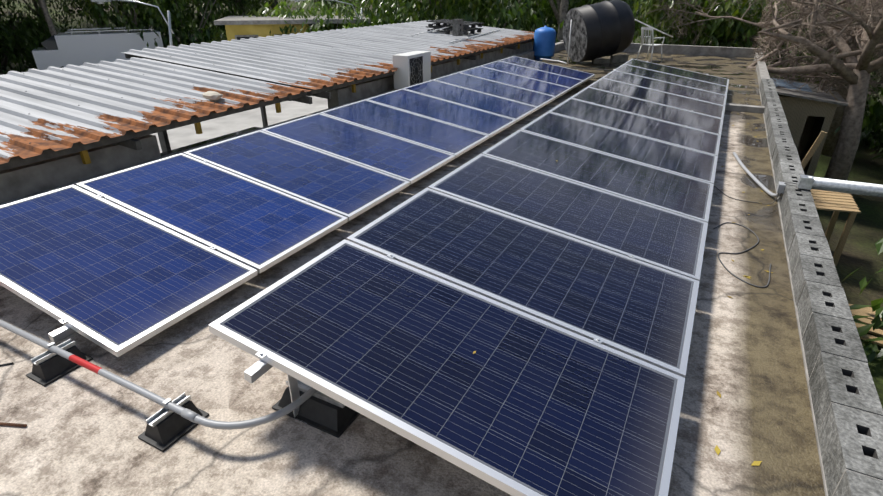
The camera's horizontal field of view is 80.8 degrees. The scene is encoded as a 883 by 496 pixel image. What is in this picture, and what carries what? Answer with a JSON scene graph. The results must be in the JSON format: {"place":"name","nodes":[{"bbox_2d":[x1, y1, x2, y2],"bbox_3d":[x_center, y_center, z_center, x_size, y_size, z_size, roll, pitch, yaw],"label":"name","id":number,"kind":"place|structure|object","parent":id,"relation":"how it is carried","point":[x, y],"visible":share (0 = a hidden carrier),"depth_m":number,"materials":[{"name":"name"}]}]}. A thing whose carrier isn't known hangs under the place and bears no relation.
{"place":"outdoors","nodes":[
{"label":"outdoors","id":0,"kind":"place"},
{"bbox_2d":[202,91,222,100],"bbox_3d":[-2.787,-1.852,6.326,0.262,0.109,0.186,13,29,24],"label":"concrete chunk","id":1,"kind":"object","parent":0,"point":[212,95],"visible":0.98,"depth_m":6.26,"materials":[{"name":"beige concrete"}]},
{"bbox_2d":[0,0,882,407],"bbox_3d":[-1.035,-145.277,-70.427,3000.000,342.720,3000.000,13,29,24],"label":"ground","id":2,"kind":"structure","parent":0,"point":[864,236],"depth_m":12.69,"materials":[{"name":"green plant"}]},
{"bbox_2d":[32,26,163,69],"bbox_3d":[-16.276,-9.533,25.289,5.750,2.186,1.950,-15,30,-27],"label":"white van","id":3,"kind":"object","parent":2,"relation":"on","point":[72,47],"visible":0.65,"depth_m":24.17,"materials":[{"name":"white metal"}]},
{"bbox_2d":[0,92,311,170],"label":"metal roof frame","id":4,"kind":"object","parent":2,"relation":"on","point":[127,140],"visible":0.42,"depth_m":5.24,"materials":[{"name":"black metal"}]},
{"bbox_2d":[0,57,310,163],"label":"metal roof","id":5,"kind":"structure","parent":4,"relation":"on","point":[156,94],"depth_m":6.13,"materials":[{"name":"paint"}]},
{"bbox_2d":[150,91,327,152],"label":"drive slab","id":6,"kind":"structure","parent":2,"relation":"on","point":[182,136],"depth_m":15.98,"materials":[{"name":"concrete"}]},
{"bbox_2d":[91,0,173,45],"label":"street light","id":7,"kind":"object","parent":6,"relation":"on","point":[171,32],"visible":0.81,"depth_m":19.48,"materials":[{"name":"grey metal"}]},
{"bbox_2d":[291,0,362,18],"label":"street light","id":8,"kind":"object","parent":6,"relation":"on","point":[340,2],"visible":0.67,"depth_m":22.32,"materials":[{"name":"grey metal"}]},
{"bbox_2d":[214,15,370,40],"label":"yellow house","id":9,"kind":"structure","parent":2,"relation":"on","point":[240,27],"depth_m":22.14,"materials":[{"name":"yellow paint"}]},
{"bbox_2d":[124,38,533,152],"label":"roof beam","id":10,"kind":"structure","parent":2,"relation":"on","point":[321,93],"depth_m":8.81,"materials":[{"name":"black metal"}]},
{"bbox_2d":[121,20,533,89],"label":"metal roof","id":11,"kind":"structure","parent":10,"relation":"on","point":[358,53],"depth_m":10.03,"materials":[{"name":"paint"}]},
{"bbox_2d":[426,19,483,34],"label":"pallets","id":12,"kind":"object","parent":10,"relation":"on","point":[466,24],"visible":0.79,"depth_m":14.28,"materials":[{"name":"black plastic"}]},
{"bbox_2d":[411,26,499,43],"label":"roof battens","id":13,"kind":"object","parent":10,"relation":"on","point":[459,39],"depth_m":13.63,"materials":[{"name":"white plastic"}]},
{"bbox_2d":[452,19,462,35],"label":"loose block","id":14,"kind":"object","parent":10,"relation":"on","point":[457,27],"depth_m":13.02,"materials":[{"name":"grey concrete"}]},
{"bbox_2d":[0,0,882,362],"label":"vegetation","id":15,"kind":"object","parent":2,"relation":"on","point":[516,14],"visible":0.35,"depth_m":22.58,"materials":[{"name":"green plant"}]},
{"bbox_2d":[638,0,882,179],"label":"dead tree","id":16,"kind":"object","parent":2,"relation":"on","point":[840,147],"depth_m":12.54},
{"bbox_2d":[770,78,847,175],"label":"plywood shed","id":17,"kind":"structure","parent":2,"relation":"on","point":[802,104],"depth_m":12.87,"materials":[{"name":"wood"}]},
{"bbox_2d":[801,131,882,345],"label":"lumber platform","id":18,"kind":"structure","parent":2,"relation":"on","point":[836,203],"depth_m":9.90,"materials":[{"name":"beige wood"}]},
{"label":"carport floor","id":19,"kind":"structure","parent":2,"relation":"on","visible":0},
{"bbox_2d":[0,41,532,202],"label":"wall","id":20,"kind":"structure","parent":19,"relation":"on","point":[25,180],"depth_m":5.24,"materials":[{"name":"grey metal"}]},
{"bbox_2d":[79,103,280,163],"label":"roof brackets","id":21,"kind":"object","parent":20,"relation":"attached to","point":[84,155],"visible":0.64,"depth_m":5.96,"materials":[{"name":"red metal"}]},
{"bbox_2d":[351,40,533,92],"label":"roof brackets","id":22,"kind":"object","parent":20,"relation":"attached to","point":[353,86],"visible":0.48,"depth_m":11.47,"materials":[{"name":"red metal"}]},
{"bbox_3d":[1.706,-0.361,8.611,6.070,3.398,22.100,13,29,24],"label":"house","id":23,"kind":"object","parent":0,"visible":0},
{"bbox_2d":[0,49,824,495],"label":"roof slab","id":24,"kind":"structure","parent":23,"relation":"on","point":[82,431],"depth_m":2.56,"materials":[{"name":"concrete"}]},
{"bbox_2d":[0,422,26,426],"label":"rebar offcut","id":25,"kind":"object","parent":24,"relation":"on","point":[12,424],"visible":1,"depth_m":2.41,"materials":[{"name":"brown metal"}]},
{"bbox_2d":[26,345,359,451],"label":"support blocks","id":26,"kind":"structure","parent":24,"relation":"on","point":[314,412],"depth_m":2.42,"materials":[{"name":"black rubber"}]},
{"bbox_2d":[31,339,344,426],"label":"strut channels","id":27,"kind":"object","parent":26,"relation":"on","point":[159,416],"visible":0.62,"depth_m":2.44,"materials":[{"name":"silver metal"}]},
{"bbox_2d":[0,319,317,429],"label":"conduit pipe","id":28,"kind":"object","parent":27,"relation":"on","point":[189,415],"visible":0.96,"depth_m":2.38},
{"bbox_2d":[0,56,594,356],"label":"solar panel row","id":29,"kind":"object","parent":24,"relation":"on","point":[129,260],"visible":1,"depth_m":4.21,"materials":[{"name":"blue glass"}]},
{"bbox_2d":[48,58,708,495],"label":"mounting rails","id":30,"kind":"object","parent":24,"relation":"on","point":[256,370],"visible":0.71,"depth_m":2.44,"materials":[{"name":"silver metal"}]},
{"bbox_2d":[208,59,728,495],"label":"solar panel row","id":31,"kind":"object","parent":30,"relation":"attached to","point":[526,278],"visible":1,"depth_m":2.73,"materials":[{"name":"blue glass"}]},
{"bbox_2d":[0,40,882,495],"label":"kerbs","id":32,"kind":"structure","parent":24,"relation":"on","point":[716,50],"depth_m":8.55,"materials":[{"name":"grey concrete"}]},
{"bbox_2d":[393,51,430,88],"bbox_3d":[-0.523,-3.209,9.364,0.340,0.580,0.820,13,29,24],"label":"ac condenser","id":33,"kind":"object","parent":32,"relation":"on","point":[413,67],"visible":1,"depth_m":9.12,"materials":[{"name":"white metal"}]},
{"bbox_2d":[759,78,772,89],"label":"concrete block","id":34,"kind":"object","parent":32,"relation":"on","point":[764,79],"visible":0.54,"depth_m":10.39,"materials":[{"name":"grey concrete"}]},
{"bbox_2d":[760,81,774,93],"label":"concrete block","id":35,"kind":"object","parent":32,"relation":"on","point":[767,82],"visible":0.42,"depth_m":10.05,"materials":[{"name":"grey concrete"}]},
{"bbox_2d":[761,84,775,95],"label":"concrete block","id":36,"kind":"object","parent":32,"relation":"on","point":[769,85],"visible":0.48,"depth_m":9.74,"materials":[{"name":"grey concrete"}]},
{"bbox_2d":[761,87,776,99],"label":"concrete block","id":37,"kind":"object","parent":32,"relation":"on","point":[768,89],"visible":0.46,"depth_m":9.45,"materials":[{"name":"grey concrete"}]},
{"bbox_2d":[761,91,777,103],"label":"concrete block","id":38,"kind":"object","parent":32,"relation":"on","point":[771,92],"visible":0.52,"depth_m":9.08,"materials":[{"name":"grey concrete"}]},
{"bbox_2d":[762,94,778,105],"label":"concrete block","id":39,"kind":"object","parent":32,"relation":"on","point":[771,96],"visible":0.38,"depth_m":8.74,"materials":[{"name":"grey concrete"}]},
{"bbox_2d":[764,98,780,110],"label":"concrete block","id":40,"kind":"object","parent":32,"relation":"on","point":[771,100],"visible":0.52,"depth_m":8.43,"materials":[{"name":"grey concrete"}]},
{"bbox_2d":[764,102,781,116],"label":"concrete block","id":41,"kind":"object","parent":32,"relation":"on","point":[770,104],"visible":0.46,"depth_m":8.14,"materials":[{"name":"grey concrete"}]},
{"bbox_2d":[765,107,783,122],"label":"concrete block","id":42,"kind":"object","parent":32,"relation":"on","point":[774,109],"visible":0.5,"depth_m":7.80,"materials":[{"name":"grey concrete"}]},
{"bbox_2d":[766,112,785,127],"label":"concrete block","id":43,"kind":"object","parent":32,"relation":"on","point":[777,114],"visible":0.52,"depth_m":7.49,"materials":[{"name":"grey concrete"}]},
{"bbox_2d":[767,117,787,133],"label":"concrete block","id":44,"kind":"object","parent":32,"relation":"on","point":[778,120],"visible":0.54,"depth_m":7.20,"materials":[{"name":"grey concrete"}]},
{"bbox_2d":[767,123,789,142],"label":"concrete block","id":45,"kind":"object","parent":32,"relation":"on","point":[779,126],"visible":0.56,"depth_m":6.85,"materials":[{"name":"grey concrete"}]},
{"bbox_2d":[769,129,791,148],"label":"concrete block","id":46,"kind":"object","parent":32,"relation":"on","point":[781,133],"visible":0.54,"depth_m":6.55,"materials":[{"name":"grey concrete"}]},
{"bbox_2d":[770,136,794,157],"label":"concrete block","id":47,"kind":"object","parent":32,"relation":"on","point":[783,140],"visible":0.54,"depth_m":6.22,"materials":[{"name":"grey concrete"}]},
{"bbox_2d":[772,144,797,165],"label":"concrete block","id":48,"kind":"object","parent":32,"relation":"on","point":[784,148],"visible":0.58,"depth_m":5.90,"materials":[{"name":"grey concrete"}]},
{"bbox_2d":[773,152,800,174],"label":"concrete block","id":49,"kind":"object","parent":32,"relation":"on","point":[788,157],"visible":0.52,"depth_m":5.58,"materials":[{"name":"grey concrete"}]},
{"bbox_2d":[778,172,799,201],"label":"concrete block","id":50,"kind":"object","parent":32,"relation":"on","point":[789,177],"visible":0.25,"depth_m":4.99,"materials":[{"name":"grey concrete"}]},
{"bbox_2d":[775,162,804,187],"bbox_3d":[3.551,-0.727,5.296,0.190,0.190,0.390,13,29,24],"label":"concrete block","id":51,"kind":"object","parent":32,"relation":"on","point":[793,168],"visible":0.58,"depth_m":5.27,"materials":[{"name":"grey concrete"}]},
{"bbox_2d":[779,184,813,215],"bbox_3d":[3.184,-0.409,4.660,0.190,0.190,0.390,13,29,24],"label":"concrete block","id":52,"kind":"object","parent":32,"relation":"on","point":[793,192],"visible":0.52,"depth_m":4.62,"materials":[{"name":"grey concrete"}]},
{"bbox_2d":[782,198,818,233],"bbox_3d":[2.998,-0.251,4.343,0.190,0.190,0.390,13,29,24],"label":"concrete block","id":53,"kind":"object","parent":32,"relation":"on","point":[801,207],"visible":0.56,"depth_m":4.32,"materials":[{"name":"grey concrete"}]},
{"bbox_2d":[784,214,824,253],"bbox_3d":[2.812,-0.092,4.027,0.190,0.190,0.390,13,29,24],"label":"concrete block","id":54,"kind":"object","parent":32,"relation":"on","point":[805,225],"visible":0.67,"depth_m":4.00,"materials":[{"name":"grey concrete"}]},
{"bbox_2d":[788,233,833,274],"bbox_3d":[2.631,0.067,3.708,0.190,0.190,0.390,13,29,24],"label":"concrete block","id":55,"kind":"object","parent":32,"relation":"on","point":[811,245],"visible":0.65,"depth_m":3.68,"materials":[{"name":"grey concrete"}]},
{"bbox_2d":[791,254,841,303],"bbox_3d":[2.443,0.224,3.392,0.190,0.190,0.390,13,29,25],"label":"concrete block","id":56,"kind":"object","parent":32,"relation":"on","point":[816,269],"visible":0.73,"depth_m":3.36,"materials":[{"name":"grey concrete"}]},
{"bbox_2d":[797,281,853,336],"bbox_3d":[2.262,0.384,3.073,0.190,0.190,0.390,13,29,25],"label":"concrete block","id":57,"kind":"object","parent":32,"relation":"on","point":[825,299],"visible":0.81,"depth_m":3.04,"materials":[{"name":"grey concrete"}]},
{"bbox_2d":[803,312,867,377],"bbox_3d":[2.078,0.542,2.755,0.190,0.190,0.390,13,29,24],"label":"concrete block","id":58,"kind":"object","parent":32,"relation":"on","point":[833,335],"visible":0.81,"depth_m":2.72,"materials":[{"name":"grey concrete"}]},
{"bbox_2d":[797,174,882,197],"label":"metal pipe","id":59,"kind":"object","parent":32,"relation":"on","point":[808,182],"visible":1,"depth_m":4.63,"materials":[{"name":"silver metal"}]},
{"bbox_2d":[809,352,882,432],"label":"concrete block","id":60,"kind":"object","parent":32,"relation":"on","point":[848,382],"visible":0.79,"depth_m":2.40,"materials":[{"name":"grey concrete"}]},
{"bbox_2d":[818,403,882,495],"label":"concrete block","id":61,"kind":"object","parent":32,"relation":"on","point":[849,438],"visible":0.88,"depth_m":2.11,"materials":[{"name":"grey concrete"}]},
{"bbox_2d":[834,470,882,495],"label":"concrete block","id":62,"kind":"object","parent":32,"relation":"on","point":[852,483],"visible":1,"depth_m":1.90,"materials":[{"name":"grey concrete"}]},
{"bbox_2d":[533,26,555,59],"bbox_3d":[2.963,-5.916,14.931,0.620,0.890,0.620,13,29,24],"label":"blue water tank","id":63,"kind":"object","parent":24,"relation":"on","point":[544,42],"visible":0.98,"depth_m":14.71,"materials":[{"name":"blue plastic"}]},
{"bbox_2d":[540,20,614,69],"bbox_3d":[3.511,-5.017,12.872,1.649,1.121,3.639,-23,35,-39],"label":"pipe","id":64,"kind":"object","parent":24,"relation":"on","point":[568,50],"visible":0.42,"depth_m":13.76,"materials":[{"name":"white plastic"}]},
{"bbox_2d":[561,66,612,70],"bbox_3d":[3.443,-4.651,13.366,2.030,0.019,0.268,18,32,32],"label":"pipe","id":65,"kind":"object","parent":24,"relation":"on","point":[587,69],"visible":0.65,"depth_m":13.09,"materials":[{"name":"grey"}]},
{"bbox_2d":[592,55,628,63],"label":"tank chocks","id":66,"kind":"object","parent":24,"relation":"on","point":[617,58],"visible":0.89,"depth_m":14.33,"materials":[{"name":"concrete"}]},
{"bbox_2d":[563,0,634,62],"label":"black water tank","id":67,"kind":"object","parent":66,"relation":"on","point":[603,29],"visible":0.98,"depth_m":13.35,"materials":[{"name":"black plastic"}]},
{"bbox_2d":[473,113,772,465],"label":"leaf litter","id":68,"kind":"object","parent":24,"relation":"on","point":[718,450],"visible":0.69,"depth_m":2.37,"materials":[{"name":"plant"}]},
{"bbox_2d":[636,27,664,61],"bbox_3d":[5.883,-5.725,14.557,0.573,0.888,0.532,-16,31,-29],"label":"plastic chair","id":69,"kind":"object","parent":24,"relation":"on","point":[642,36],"visible":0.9,"depth_m":14.41,"materials":[{"name":"white plastic"}]},
{"bbox_2d":[634,19,672,37],"bbox_3d":[5.819,-6.087,14.321,1.317,0.534,0.036,-2,27,-4],"label":"wooden pole","id":70,"kind":"object","parent":69,"relation":"on","point":[654,28],"visible":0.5,"depth_m":14.33,"materials":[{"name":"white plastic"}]},
{"bbox_2d":[713,182,796,287],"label":"loose cables","id":71,"kind":"object","parent":24,"relation":"on","point":[747,249],"visible":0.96,"depth_m":4.01,"materials":[{"name":"grey plastic"}]},
{"bbox_2d":[733,152,785,196],"bbox_3d":[3.365,-0.861,5.568,0.072,0.209,1.747,6,27,13],"label":"flex conduit","id":72,"kind":"object","parent":24,"relation":"on","point":[780,188],"visible":0.96,"depth_m":5.30,"materials":[{"name":"grey plastic"}]}
]}

